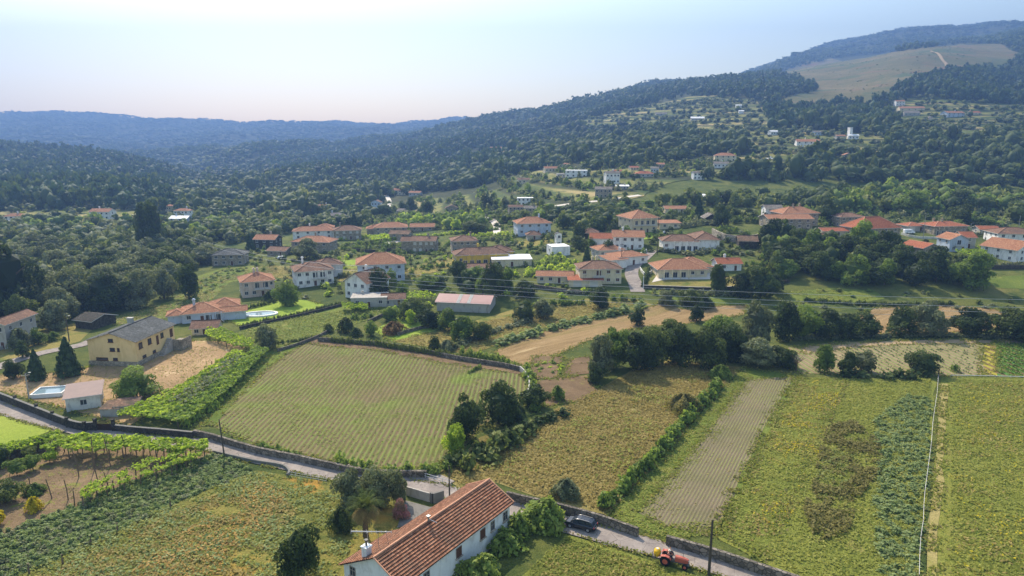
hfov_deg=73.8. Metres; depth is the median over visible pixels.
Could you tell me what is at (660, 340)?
tree
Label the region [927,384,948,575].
footpath
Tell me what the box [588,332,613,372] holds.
tree
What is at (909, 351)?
maize plants
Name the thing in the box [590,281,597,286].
garage door
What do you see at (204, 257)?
tree
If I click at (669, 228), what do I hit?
tree
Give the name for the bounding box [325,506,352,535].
bush
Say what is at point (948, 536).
meadow
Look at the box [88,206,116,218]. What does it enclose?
house
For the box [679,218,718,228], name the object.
hedge
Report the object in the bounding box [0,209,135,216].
terraced fields
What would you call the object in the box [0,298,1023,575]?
verge grass
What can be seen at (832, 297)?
grass
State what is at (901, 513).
brambles
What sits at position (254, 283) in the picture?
house
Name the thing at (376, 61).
sky
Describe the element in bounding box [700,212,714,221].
hut
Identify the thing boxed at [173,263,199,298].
tree
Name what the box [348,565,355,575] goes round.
window
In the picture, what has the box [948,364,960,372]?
bush
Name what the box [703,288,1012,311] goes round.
scrub
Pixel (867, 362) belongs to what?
tree
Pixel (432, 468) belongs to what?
hedge
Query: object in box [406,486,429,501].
garden wall
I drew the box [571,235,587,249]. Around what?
tree
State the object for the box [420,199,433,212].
tree
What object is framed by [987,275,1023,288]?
pasture
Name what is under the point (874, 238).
tree
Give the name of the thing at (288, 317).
stone wall
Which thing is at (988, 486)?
flowers
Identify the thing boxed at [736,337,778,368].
tree
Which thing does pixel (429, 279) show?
tree
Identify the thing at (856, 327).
tree
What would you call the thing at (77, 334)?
pasture
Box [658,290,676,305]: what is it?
tree
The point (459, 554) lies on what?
window
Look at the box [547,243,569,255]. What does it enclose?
building
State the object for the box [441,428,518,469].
hedge
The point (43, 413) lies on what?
stone wall
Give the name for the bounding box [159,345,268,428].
vine trellis
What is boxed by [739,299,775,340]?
tree
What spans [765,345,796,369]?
tree
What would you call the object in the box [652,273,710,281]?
paved yard
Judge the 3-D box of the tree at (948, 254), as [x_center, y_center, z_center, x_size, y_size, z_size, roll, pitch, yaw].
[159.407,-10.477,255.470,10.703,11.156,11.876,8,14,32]
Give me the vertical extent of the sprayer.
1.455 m
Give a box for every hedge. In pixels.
[179,355,259,427]
[239,301,340,325]
[248,298,276,309]
[255,334,320,343]
[256,441,301,454]
[329,336,457,356]
[333,450,452,476]
[337,233,384,240]
[339,241,394,245]
[373,250,443,254]
[416,230,465,235]
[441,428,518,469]
[452,317,534,348]
[455,417,540,474]
[458,345,517,364]
[468,364,481,373]
[492,299,647,345]
[495,407,572,434]
[522,362,540,413]
[529,245,545,249]
[596,376,724,507]
[641,266,650,285]
[655,246,744,256]
[663,213,702,220]
[668,209,691,215]
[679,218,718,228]
[717,225,738,232]
[729,218,758,223]
[790,332,1022,340]
[803,296,955,306]
[835,368,932,381]
[967,229,983,236]
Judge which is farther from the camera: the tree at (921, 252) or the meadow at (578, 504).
the tree at (921, 252)
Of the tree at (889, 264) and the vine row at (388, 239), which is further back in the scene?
the vine row at (388, 239)
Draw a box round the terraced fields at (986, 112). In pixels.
[884,96,1023,134]
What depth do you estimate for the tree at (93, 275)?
239.28 m
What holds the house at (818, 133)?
on the terraced fields at (866, 139)
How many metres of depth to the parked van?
317.84 m
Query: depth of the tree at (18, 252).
297.11 m
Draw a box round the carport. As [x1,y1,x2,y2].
[567,274,603,286]
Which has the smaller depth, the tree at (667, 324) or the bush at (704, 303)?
the tree at (667, 324)
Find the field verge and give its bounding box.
[609,368,796,538]
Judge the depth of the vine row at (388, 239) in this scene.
360.20 m
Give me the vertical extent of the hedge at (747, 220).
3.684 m
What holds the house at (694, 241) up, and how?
on the ground at (538, 545)
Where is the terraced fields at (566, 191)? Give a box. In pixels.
[370,156,785,215]
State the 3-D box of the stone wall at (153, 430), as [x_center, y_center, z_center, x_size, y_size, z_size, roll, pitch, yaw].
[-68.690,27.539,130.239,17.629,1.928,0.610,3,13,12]
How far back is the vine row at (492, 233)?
347.70 m
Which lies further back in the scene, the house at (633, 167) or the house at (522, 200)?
the house at (633, 167)
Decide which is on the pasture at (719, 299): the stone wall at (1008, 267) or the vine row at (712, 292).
the vine row at (712, 292)
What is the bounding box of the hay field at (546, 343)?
[494,304,745,364]
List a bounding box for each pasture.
[0,323,90,360]
[104,266,271,326]
[198,266,234,285]
[260,257,452,280]
[342,256,412,268]
[516,237,552,247]
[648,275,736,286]
[649,290,767,304]
[788,288,884,305]
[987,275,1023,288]
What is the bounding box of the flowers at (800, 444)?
[749,388,840,524]
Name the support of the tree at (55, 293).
on the ground at (538, 545)
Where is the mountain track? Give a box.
[931,51,946,65]
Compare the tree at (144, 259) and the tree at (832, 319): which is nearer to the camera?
the tree at (832, 319)
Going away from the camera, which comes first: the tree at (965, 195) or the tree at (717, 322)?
the tree at (717, 322)
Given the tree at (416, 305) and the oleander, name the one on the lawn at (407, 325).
the tree at (416, 305)
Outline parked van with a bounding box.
[903,229,914,233]
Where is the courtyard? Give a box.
[397,501,432,527]
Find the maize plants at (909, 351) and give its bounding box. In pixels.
[815,343,978,373]
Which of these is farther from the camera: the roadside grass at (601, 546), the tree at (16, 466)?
the tree at (16, 466)
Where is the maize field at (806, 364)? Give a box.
[789,340,983,375]
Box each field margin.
[199,341,298,425]
[301,338,520,373]
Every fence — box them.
[919,374,938,575]
[950,375,1023,377]
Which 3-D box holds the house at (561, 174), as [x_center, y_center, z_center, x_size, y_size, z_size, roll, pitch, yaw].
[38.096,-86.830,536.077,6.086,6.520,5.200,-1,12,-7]
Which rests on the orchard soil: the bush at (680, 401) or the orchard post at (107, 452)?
the orchard post at (107, 452)
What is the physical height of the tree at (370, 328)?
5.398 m
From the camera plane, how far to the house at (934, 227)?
317.25 m
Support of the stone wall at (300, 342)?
on the ground at (538, 545)
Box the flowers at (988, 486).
[955,385,1023,575]
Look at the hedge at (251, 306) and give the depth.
227.41 m
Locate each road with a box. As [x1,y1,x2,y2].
[0,401,762,575]
[337,464,453,487]
[625,250,655,291]
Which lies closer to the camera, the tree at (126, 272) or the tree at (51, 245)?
the tree at (126, 272)
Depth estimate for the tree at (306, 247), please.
305.42 m
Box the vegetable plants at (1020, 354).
[995,342,1023,374]
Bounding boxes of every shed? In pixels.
[72,312,115,329]
[98,400,120,416]
[112,396,141,414]
[265,246,291,255]
[381,292,405,305]
[435,293,496,312]
[465,263,489,272]
[735,235,758,248]
[970,225,998,232]
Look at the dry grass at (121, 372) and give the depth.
162.04 m
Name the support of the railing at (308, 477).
on the rough meadow at (385, 521)
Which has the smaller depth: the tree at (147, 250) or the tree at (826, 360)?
the tree at (826, 360)
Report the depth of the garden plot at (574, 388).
154.27 m
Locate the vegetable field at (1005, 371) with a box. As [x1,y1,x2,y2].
[996,344,1023,375]
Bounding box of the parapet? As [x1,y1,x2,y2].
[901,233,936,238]
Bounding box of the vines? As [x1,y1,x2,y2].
[523,252,577,276]
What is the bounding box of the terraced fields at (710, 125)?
[584,95,767,135]
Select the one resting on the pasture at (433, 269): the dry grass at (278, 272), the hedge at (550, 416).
the dry grass at (278, 272)
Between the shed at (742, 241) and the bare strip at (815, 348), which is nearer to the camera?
the bare strip at (815, 348)
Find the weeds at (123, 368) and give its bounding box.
[2,346,226,418]
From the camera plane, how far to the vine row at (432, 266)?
273.04 m
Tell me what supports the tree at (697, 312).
on the hay field at (546, 343)
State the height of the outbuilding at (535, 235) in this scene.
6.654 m
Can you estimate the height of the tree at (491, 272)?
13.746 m
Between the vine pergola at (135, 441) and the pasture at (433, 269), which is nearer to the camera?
the vine pergola at (135, 441)
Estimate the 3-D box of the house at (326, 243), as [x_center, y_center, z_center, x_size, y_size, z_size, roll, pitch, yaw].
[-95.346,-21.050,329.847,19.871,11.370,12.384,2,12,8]
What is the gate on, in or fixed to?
on the ground at (538, 545)
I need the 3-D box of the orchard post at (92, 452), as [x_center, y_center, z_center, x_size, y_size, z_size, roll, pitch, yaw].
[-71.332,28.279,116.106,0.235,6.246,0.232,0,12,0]
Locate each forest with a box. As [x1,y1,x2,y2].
[0,19,1023,147]
[0,44,1023,180]
[0,81,1023,217]
[0,177,1023,291]
[6,26,1023,166]
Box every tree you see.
[0,229,17,240]
[0,240,46,315]
[0,293,39,315]
[0,447,10,467]
[0,477,28,502]
[0,510,5,523]
[1,358,27,379]
[1,458,27,474]
[6,328,38,350]
[8,243,24,249]
[12,248,30,256]
[14,340,30,357]
[16,232,39,244]
[17,255,39,276]
[19,445,36,456]
[21,242,41,250]
[24,348,47,381]
[24,454,41,469]
[25,285,48,310]
[27,245,47,260]
[29,327,48,344]
[30,257,40,263]
[35,264,86,308]
[35,299,70,331]
[37,229,59,236]
[37,235,67,246]
[38,234,46,238]
[39,243,55,250]
[40,234,60,241]
[41,249,70,259]
[41,267,53,274]
[41,449,58,462]
[42,249,65,264]
[42,286,80,317]
[47,243,65,250]
[49,258,64,270]
[52,336,84,378]
[53,260,69,270]
[57,256,78,264]
[62,237,76,242]
[64,250,81,255]
[68,263,91,279]
[75,236,96,250]
[75,254,85,262]
[77,256,92,265]
[77,272,135,313]
[83,273,98,281]
[84,263,118,279]
[85,255,109,270]
[87,250,99,256]
[92,249,111,262]
[107,231,131,243]
[107,246,118,255]
[108,254,117,262]
[108,364,164,397]
[111,258,133,271]
[112,250,138,265]
[114,265,134,272]
[115,270,132,276]
[116,275,125,281]
[117,268,157,309]
[119,242,130,249]
[131,237,152,248]
[131,246,156,257]
[132,199,169,241]
[132,253,157,264]
[135,265,153,284]
[140,263,154,282]
[146,250,184,265]
[147,242,159,248]
[148,249,164,255]
[148,258,181,269]
[148,267,178,299]
[151,259,180,289]
[155,246,173,253]
[156,241,172,247]
[164,232,177,240]
[168,243,180,251]
[169,245,198,261]
[173,228,189,236]
[173,232,199,241]
[173,251,198,269]
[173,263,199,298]
[175,237,197,249]
[177,252,194,265]
[191,234,212,244]
[191,246,214,264]
[199,242,217,252]
[244,232,256,250]
[254,323,277,349]
[270,282,300,306]
[273,522,320,575]
[290,238,319,259]
[329,467,364,510]
[345,487,384,537]
[350,210,358,225]
[361,464,397,510]
[363,320,377,335]
[369,267,389,291]
[380,306,401,321]
[386,469,407,503]
[387,268,396,285]
[396,280,408,294]
[398,201,409,209]
[398,297,431,320]
[405,196,417,209]
[405,309,416,324]
[413,308,439,328]
[414,273,439,288]
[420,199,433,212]
[428,335,440,350]
[437,307,455,330]
[441,422,465,455]
[446,392,485,438]
[448,260,466,277]
[448,315,477,341]
[456,268,462,286]
[461,220,488,232]
[470,321,491,339]
[474,274,485,294]
[477,379,521,426]
[479,262,505,296]
[480,193,493,207]
[501,196,510,207]
[502,267,514,289]
[512,298,534,320]
[515,279,538,298]
[519,383,552,406]
[533,298,555,319]
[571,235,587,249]
[573,222,586,237]
[582,246,590,261]
[587,238,596,248]
[587,286,609,308]
[587,362,607,383]
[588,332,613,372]
[603,238,613,246]
[606,326,630,366]
[608,223,620,232]
[619,225,630,229]
[623,331,656,370]
[628,307,645,326]
[642,324,676,366]
[656,318,679,330]
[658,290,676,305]
[664,226,673,233]
[664,322,698,367]
[677,288,702,304]
[687,325,727,369]
[688,305,704,321]
[695,197,703,216]
[702,313,732,333]
[710,263,729,291]
[713,203,731,225]
[713,321,747,362]
[725,205,741,215]
[730,272,755,298]
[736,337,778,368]
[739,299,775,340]
[740,208,755,218]
[745,265,780,298]
[757,224,779,245]
[764,238,792,261]
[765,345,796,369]
[767,217,784,239]
[771,273,784,291]
[771,300,803,341]
[773,259,800,279]
[780,250,800,269]
[787,236,804,253]
[789,228,807,244]
[790,303,824,336]
[792,247,808,260]
[792,354,804,371]
[797,251,814,272]
[800,229,821,245]
[801,241,824,255]
[801,250,837,280]
[810,309,851,338]
[813,344,836,373]
[818,197,837,218]
[823,260,846,279]
[826,241,848,261]
[834,234,859,260]
[835,191,852,210]
[837,312,865,338]
[837,351,859,370]
[840,254,870,286]
[842,247,871,273]
[850,219,879,241]
[852,237,877,253]
[855,349,877,372]
[857,236,878,255]
[857,311,883,335]
[864,265,893,284]
[866,250,881,263]
[870,257,902,273]
[873,230,903,257]
[873,258,897,285]
[882,242,914,258]
[885,305,918,335]
[890,189,930,215]
[892,250,915,275]
[902,259,929,286]
[904,350,944,374]
[911,299,951,338]
[912,250,930,261]
[916,255,930,276]
[925,249,955,283]
[926,246,951,264]
[947,203,973,223]
[947,251,996,290]
[947,252,969,263]
[948,307,994,335]
[950,190,978,209]
[950,256,967,282]
[972,216,996,224]
[983,305,1023,342]
[1010,194,1023,200]
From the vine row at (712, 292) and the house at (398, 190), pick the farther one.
the house at (398, 190)
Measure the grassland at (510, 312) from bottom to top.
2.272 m
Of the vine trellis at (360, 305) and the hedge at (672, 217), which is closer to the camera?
the vine trellis at (360, 305)
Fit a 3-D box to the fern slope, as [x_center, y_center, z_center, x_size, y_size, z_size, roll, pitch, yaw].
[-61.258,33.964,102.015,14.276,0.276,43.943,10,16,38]
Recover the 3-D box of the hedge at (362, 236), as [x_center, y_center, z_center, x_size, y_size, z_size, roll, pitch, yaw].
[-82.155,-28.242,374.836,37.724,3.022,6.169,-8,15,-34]
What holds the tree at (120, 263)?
on the ground at (538, 545)
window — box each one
[79,399,87,405]
[96,357,108,360]
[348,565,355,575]
[423,569,429,575]
[455,545,463,560]
[479,527,486,541]
[490,520,496,532]
[502,510,508,523]
[681,272,685,277]
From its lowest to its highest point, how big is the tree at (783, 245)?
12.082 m
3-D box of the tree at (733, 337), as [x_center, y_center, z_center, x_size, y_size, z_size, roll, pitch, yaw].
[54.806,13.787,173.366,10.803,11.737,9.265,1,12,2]
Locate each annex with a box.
[350,291,388,307]
[710,254,743,270]
[818,227,848,236]
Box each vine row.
[79,446,202,505]
[336,271,353,278]
[343,243,400,250]
[349,312,374,319]
[373,238,396,241]
[413,261,454,268]
[454,226,507,234]
[468,230,513,236]
[476,235,513,240]
[484,210,507,214]
[533,298,586,305]
[607,294,643,301]
[652,288,748,296]
[742,260,768,265]
[996,261,1023,264]
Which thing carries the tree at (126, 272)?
on the ground at (538, 545)
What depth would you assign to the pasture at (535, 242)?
316.91 m
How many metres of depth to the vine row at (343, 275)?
265.11 m
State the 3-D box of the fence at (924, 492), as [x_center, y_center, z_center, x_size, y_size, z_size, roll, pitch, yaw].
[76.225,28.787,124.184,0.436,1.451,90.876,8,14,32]
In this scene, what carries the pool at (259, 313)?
on the lawn at (299, 306)
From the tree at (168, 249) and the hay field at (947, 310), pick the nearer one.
the hay field at (947, 310)
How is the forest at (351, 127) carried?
on the ground at (538, 545)
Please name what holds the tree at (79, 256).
on the ground at (538, 545)
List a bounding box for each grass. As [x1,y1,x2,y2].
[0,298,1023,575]
[0,346,240,418]
[0,403,727,575]
[112,265,277,324]
[260,258,451,279]
[482,371,705,487]
[522,535,691,575]
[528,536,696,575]
[541,541,685,575]
[640,379,758,513]
[653,288,870,304]
[803,419,882,540]
[814,444,857,496]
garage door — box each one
[573,281,580,286]
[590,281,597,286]
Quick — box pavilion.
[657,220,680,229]
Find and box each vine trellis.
[117,349,248,418]
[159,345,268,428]
[168,352,240,405]
[204,326,253,348]
[341,301,368,310]
[368,233,395,239]
[404,290,435,301]
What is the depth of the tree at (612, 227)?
321.95 m
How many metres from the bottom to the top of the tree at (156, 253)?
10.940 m
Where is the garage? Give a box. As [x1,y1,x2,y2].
[896,222,921,230]
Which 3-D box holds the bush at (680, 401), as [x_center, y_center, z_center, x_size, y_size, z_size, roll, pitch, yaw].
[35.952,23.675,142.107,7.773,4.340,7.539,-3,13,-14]
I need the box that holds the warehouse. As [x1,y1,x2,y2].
[491,254,531,266]
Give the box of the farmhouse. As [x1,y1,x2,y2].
[338,478,514,575]
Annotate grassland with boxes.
[237,307,387,347]
[394,299,650,353]
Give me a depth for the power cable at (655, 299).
208.19 m
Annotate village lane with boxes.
[0,341,87,368]
[384,195,390,205]
[485,217,500,233]
[555,195,641,205]
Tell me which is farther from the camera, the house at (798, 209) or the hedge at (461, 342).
the house at (798, 209)
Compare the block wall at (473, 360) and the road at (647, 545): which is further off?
the block wall at (473, 360)
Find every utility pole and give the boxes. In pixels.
[21,372,30,399]
[218,419,224,454]
[448,465,449,494]
[707,519,713,575]
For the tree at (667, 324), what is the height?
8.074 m
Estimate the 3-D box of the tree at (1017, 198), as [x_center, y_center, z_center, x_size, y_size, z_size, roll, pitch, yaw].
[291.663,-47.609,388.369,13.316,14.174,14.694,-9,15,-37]
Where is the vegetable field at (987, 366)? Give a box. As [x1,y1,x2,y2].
[982,344,996,375]
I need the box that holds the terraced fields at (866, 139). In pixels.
[744,128,883,158]
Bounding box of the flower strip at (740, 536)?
[722,379,846,557]
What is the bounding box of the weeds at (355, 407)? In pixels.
[250,353,494,454]
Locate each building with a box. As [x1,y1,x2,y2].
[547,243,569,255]
[662,205,686,213]
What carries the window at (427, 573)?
in the farmhouse
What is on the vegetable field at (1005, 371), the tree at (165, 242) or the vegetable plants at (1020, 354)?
the vegetable plants at (1020, 354)
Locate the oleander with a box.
[392,498,410,520]
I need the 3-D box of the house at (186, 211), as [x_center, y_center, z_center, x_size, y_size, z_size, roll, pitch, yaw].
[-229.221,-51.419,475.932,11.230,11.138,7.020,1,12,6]
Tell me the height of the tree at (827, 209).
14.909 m
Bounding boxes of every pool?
[29,385,65,398]
[246,311,277,316]
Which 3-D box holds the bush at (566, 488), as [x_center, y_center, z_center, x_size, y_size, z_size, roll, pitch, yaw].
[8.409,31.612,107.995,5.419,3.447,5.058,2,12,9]
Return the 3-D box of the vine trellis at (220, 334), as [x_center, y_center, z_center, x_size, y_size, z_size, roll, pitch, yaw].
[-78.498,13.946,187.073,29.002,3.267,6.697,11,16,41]
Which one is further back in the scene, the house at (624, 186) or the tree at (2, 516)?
the house at (624, 186)
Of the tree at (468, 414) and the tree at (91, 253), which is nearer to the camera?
the tree at (468, 414)
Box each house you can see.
[0,309,37,348]
[2,211,24,219]
[84,315,191,366]
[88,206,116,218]
[165,204,172,210]
[165,297,247,323]
[168,213,191,222]
[173,206,192,215]
[209,248,249,265]
[237,267,275,297]
[252,231,281,248]
[289,232,337,252]
[290,256,343,287]
[291,223,334,239]
[333,222,361,239]
[342,264,390,297]
[355,252,406,280]
[366,219,407,234]
[371,200,381,207]
[393,188,405,194]
[393,208,406,212]
[400,233,439,252]
[408,189,422,196]
[445,202,457,211]
[449,231,478,250]
[451,243,514,262]
[507,202,523,213]
[512,213,551,236]
[517,176,529,183]
[517,197,532,204]
[524,203,537,214]
[543,165,558,172]
[556,173,564,177]
[565,170,587,177]
[574,255,623,283]
[589,227,645,249]
[590,244,625,258]
[595,184,612,197]
[598,247,649,267]
[603,169,619,183]
[615,183,628,188]
[616,210,659,232]
[628,166,638,169]
[635,169,653,176]
[648,257,713,278]
[650,167,658,172]
[655,112,666,115]
[656,163,664,167]
[658,230,720,251]
[690,115,704,120]
[691,171,703,179]
[713,151,736,160]
[713,160,728,167]
[758,214,813,228]
[760,204,782,214]
[767,130,777,134]
[770,203,820,225]
[794,137,819,146]
[811,131,822,135]
[828,212,863,226]
[834,135,845,138]
[839,216,902,234]
[846,134,859,138]
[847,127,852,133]
[893,100,904,105]
[896,105,924,110]
[903,111,920,115]
[919,218,968,235]
[936,232,970,251]
[940,110,964,116]
[956,231,977,248]
[965,110,980,114]
[979,237,1023,261]
[983,227,1023,240]
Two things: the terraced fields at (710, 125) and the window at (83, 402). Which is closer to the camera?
the window at (83, 402)
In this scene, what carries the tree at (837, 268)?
on the ground at (538, 545)
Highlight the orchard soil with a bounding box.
[0,440,209,533]
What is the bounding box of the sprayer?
[652,547,660,558]
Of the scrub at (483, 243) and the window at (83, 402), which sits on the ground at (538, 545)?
the scrub at (483, 243)
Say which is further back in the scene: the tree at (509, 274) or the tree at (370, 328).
the tree at (509, 274)
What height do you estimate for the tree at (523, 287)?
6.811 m
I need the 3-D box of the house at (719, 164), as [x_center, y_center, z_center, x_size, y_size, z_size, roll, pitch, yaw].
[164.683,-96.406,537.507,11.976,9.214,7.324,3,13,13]
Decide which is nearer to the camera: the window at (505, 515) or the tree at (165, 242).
the window at (505, 515)
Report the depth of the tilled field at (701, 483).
118.31 m
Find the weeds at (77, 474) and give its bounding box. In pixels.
[0,452,202,513]
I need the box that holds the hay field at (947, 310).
[861,305,1001,333]
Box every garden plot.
[529,356,561,378]
[537,375,597,405]
[565,357,589,375]
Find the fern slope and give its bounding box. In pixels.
[0,455,251,575]
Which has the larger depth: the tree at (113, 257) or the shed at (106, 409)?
the tree at (113, 257)
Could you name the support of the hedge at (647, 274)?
on the ground at (538, 545)
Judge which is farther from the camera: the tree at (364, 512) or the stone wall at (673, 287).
the stone wall at (673, 287)
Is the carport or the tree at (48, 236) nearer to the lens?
the carport
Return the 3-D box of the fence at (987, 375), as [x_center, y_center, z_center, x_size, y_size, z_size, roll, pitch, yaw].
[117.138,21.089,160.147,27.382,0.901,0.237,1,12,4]
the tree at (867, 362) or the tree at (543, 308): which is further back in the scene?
the tree at (543, 308)
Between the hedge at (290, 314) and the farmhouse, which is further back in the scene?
the hedge at (290, 314)
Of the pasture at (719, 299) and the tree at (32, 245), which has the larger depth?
the tree at (32, 245)
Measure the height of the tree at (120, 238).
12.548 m
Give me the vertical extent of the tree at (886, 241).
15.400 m
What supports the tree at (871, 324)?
on the ground at (538, 545)
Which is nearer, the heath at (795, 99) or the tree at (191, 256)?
the tree at (191, 256)
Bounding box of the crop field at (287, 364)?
[213,337,527,468]
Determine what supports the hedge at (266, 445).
on the ground at (538, 545)
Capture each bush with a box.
[20,482,46,497]
[22,496,44,514]
[44,331,61,341]
[261,291,273,301]
[323,323,333,333]
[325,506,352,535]
[335,317,353,333]
[349,327,363,337]
[382,321,408,336]
[438,339,456,352]
[452,510,529,575]
[508,403,526,422]
[520,495,565,537]
[547,477,580,502]
[549,385,564,401]
[663,392,703,414]
[693,295,717,309]
[707,364,735,380]
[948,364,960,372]
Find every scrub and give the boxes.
[0,202,264,217]
[182,265,246,305]
[248,227,765,263]
[254,252,612,308]
[341,203,1023,229]
[346,151,769,214]
[538,97,767,130]
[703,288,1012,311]
[747,123,889,158]
[887,93,1023,135]
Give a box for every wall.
[0,392,93,430]
[6,439,44,458]
[114,424,193,437]
[193,429,426,477]
[212,450,289,475]
[239,303,341,329]
[277,330,327,351]
[317,337,518,370]
[352,247,401,252]
[367,314,382,322]
[397,324,429,335]
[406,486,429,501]
[430,490,443,503]
[506,491,638,536]
[519,366,529,388]
[534,284,584,294]
[644,285,731,290]
[666,535,799,575]
[712,228,759,242]
[991,265,1023,268]
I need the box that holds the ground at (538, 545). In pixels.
[0,25,1023,575]
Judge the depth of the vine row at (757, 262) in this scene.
263.03 m
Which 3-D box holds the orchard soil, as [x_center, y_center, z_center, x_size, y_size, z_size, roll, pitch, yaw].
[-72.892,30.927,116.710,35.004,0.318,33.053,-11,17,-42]
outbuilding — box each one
[62,379,103,411]
[189,319,223,335]
[524,230,541,240]
[535,270,573,282]
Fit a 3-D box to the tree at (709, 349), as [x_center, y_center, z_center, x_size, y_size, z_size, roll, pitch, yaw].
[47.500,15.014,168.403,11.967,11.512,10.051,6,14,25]
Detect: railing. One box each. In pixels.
[287,471,326,481]
[424,473,450,483]
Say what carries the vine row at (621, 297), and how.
on the ground at (538, 545)
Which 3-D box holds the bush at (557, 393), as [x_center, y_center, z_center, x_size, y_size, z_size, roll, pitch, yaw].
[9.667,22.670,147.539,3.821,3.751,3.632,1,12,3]
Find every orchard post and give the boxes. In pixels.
[71,448,78,476]
[90,437,94,466]
[103,437,110,466]
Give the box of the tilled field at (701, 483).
[638,376,792,535]
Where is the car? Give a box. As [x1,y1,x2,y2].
[564,514,597,532]
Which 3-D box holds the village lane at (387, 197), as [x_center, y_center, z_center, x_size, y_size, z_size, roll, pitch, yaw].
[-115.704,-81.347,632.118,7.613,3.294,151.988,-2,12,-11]
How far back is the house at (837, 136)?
643.37 m
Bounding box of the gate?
[92,418,114,430]
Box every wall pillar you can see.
[64,417,67,427]
[82,421,86,431]
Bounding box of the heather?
[787,46,995,100]
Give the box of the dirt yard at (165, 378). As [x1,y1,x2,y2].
[0,341,245,424]
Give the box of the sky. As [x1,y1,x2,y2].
[0,0,1023,123]
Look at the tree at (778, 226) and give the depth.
291.02 m
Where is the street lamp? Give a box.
[65,315,69,340]
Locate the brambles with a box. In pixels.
[869,393,933,575]
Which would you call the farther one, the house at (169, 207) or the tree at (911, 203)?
the house at (169, 207)
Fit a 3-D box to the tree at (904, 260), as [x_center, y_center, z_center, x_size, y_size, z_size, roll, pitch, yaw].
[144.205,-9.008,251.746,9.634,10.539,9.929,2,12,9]
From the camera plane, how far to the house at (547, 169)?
598.43 m
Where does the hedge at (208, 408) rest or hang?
on the ground at (538, 545)
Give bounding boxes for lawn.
[0,415,50,443]
[228,300,323,324]
[375,317,438,340]
[644,231,659,238]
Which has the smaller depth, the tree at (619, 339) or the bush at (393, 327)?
the tree at (619, 339)
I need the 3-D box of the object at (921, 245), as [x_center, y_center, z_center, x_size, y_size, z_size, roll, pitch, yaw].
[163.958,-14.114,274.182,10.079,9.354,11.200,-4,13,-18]
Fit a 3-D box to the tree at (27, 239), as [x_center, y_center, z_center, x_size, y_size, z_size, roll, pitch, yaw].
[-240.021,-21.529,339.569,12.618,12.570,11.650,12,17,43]
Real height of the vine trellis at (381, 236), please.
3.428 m
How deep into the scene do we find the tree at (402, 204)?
536.11 m
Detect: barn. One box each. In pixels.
[388,230,412,240]
[409,223,434,231]
[584,228,598,238]
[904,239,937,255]
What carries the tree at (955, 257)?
on the ground at (538, 545)
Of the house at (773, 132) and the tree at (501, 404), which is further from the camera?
the house at (773, 132)
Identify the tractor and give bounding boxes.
[659,548,689,570]
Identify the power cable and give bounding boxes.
[183,237,367,271]
[186,235,372,266]
[368,277,1023,307]
[368,280,1008,312]
[374,271,1023,299]
[375,285,956,316]
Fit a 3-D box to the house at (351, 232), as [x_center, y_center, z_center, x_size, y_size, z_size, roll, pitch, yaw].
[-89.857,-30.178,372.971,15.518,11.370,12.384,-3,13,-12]
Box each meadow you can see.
[18,470,398,575]
[439,360,739,514]
[718,376,936,575]
[932,376,1023,575]
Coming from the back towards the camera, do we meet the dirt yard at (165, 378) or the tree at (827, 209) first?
the tree at (827, 209)
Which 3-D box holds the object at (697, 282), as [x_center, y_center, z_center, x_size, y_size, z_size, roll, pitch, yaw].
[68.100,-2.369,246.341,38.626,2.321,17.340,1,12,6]
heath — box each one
[780,95,829,103]
[782,43,1018,105]
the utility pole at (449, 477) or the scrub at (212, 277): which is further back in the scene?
the scrub at (212, 277)
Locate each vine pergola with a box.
[0,429,60,457]
[40,431,208,461]
[955,248,987,254]
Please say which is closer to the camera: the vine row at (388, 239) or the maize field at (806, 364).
the maize field at (806, 364)
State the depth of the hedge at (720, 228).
312.74 m
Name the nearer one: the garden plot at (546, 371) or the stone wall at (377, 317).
the garden plot at (546, 371)
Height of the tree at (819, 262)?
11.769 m
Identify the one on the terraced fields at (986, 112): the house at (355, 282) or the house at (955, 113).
the house at (955, 113)
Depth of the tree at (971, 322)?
191.08 m
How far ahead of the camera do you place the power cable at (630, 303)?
211.85 m
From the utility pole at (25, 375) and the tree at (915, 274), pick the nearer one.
the utility pole at (25, 375)
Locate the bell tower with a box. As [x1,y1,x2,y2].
[554,231,561,243]
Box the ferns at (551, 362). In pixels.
[535,358,564,373]
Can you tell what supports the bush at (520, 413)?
on the meadow at (578, 504)
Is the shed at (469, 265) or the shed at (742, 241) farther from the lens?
the shed at (742, 241)
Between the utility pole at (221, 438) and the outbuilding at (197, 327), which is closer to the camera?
the utility pole at (221, 438)
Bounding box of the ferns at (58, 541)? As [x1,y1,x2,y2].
[0,452,252,575]
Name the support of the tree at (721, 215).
on the ground at (538, 545)
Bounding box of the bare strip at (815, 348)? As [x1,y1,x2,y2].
[801,339,1022,352]

